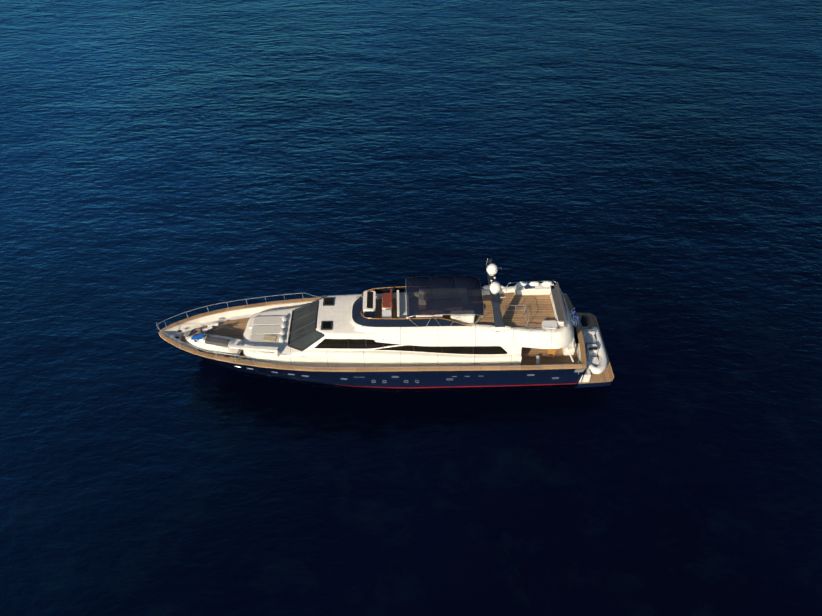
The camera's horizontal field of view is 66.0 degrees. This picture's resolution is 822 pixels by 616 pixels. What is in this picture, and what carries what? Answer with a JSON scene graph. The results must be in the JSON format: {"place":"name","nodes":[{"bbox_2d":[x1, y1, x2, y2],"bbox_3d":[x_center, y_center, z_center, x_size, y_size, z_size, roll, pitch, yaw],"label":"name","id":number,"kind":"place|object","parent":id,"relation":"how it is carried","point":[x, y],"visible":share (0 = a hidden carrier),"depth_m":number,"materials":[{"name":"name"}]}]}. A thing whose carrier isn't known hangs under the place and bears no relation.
{"place":"outdoors","nodes":[
{"label":"outdoors","id":0,"kind":"place"},
{"bbox_2d":[0,0,821,615],"bbox_3d":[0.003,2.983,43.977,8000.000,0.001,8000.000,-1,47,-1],"label":"sea surface","id":1,"kind":"object","parent":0,"point":[640,180],"depth_m":49.15,"materials":[{"name":"liquid"}]},
{"bbox_2d":[156,259,613,387],"bbox_3d":[-1.591,1.034,41.490,30.000,8.725,6.780,-1,47,-1],"label":"yacht","id":2,"kind":"object","parent":1,"relation":"on","point":[439,331],"visible":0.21,"depth_m":40.34,"materials":[{"name":"white"}]},
{"bbox_2d":[186,330,243,356],"bbox_3d":[-12.843,2.177,40.912,3.717,1.253,1.434,8,47,7],"label":"boat","id":3,"kind":"object","parent":2,"relation":"on","point":[216,343],"visible":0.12,"depth_m":40.64,"materials":[{"name":"white plastic"}]},
{"bbox_2d":[569,308,579,325],"bbox_3d":[10.498,0.695,41.347,1.112,1.702,0.439,-1,47,-1],"label":"ensign flag","id":4,"kind":"object","parent":2,"relation":"attached to","point":[574,318],"depth_m":41.36,"materials":[{"name":"blue fabric"}]},
{"bbox_2d":[580,315,606,373],"bbox_3d":[12.118,2.538,42.794,1.975,1.436,4.540,-1,47,-1],"label":"dinghy","id":5,"kind":"object","parent":2,"relation":"on","point":[596,359],"visible":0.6,"depth_m":42.49,"materials":[{"name":"white plastic"}]},
{"bbox_2d":[205,369,601,439],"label":"shadow","id":6,"kind":"object","parent":1,"relation":"on","point":[316,406],"visible":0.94,"depth_m":40.95}
]}

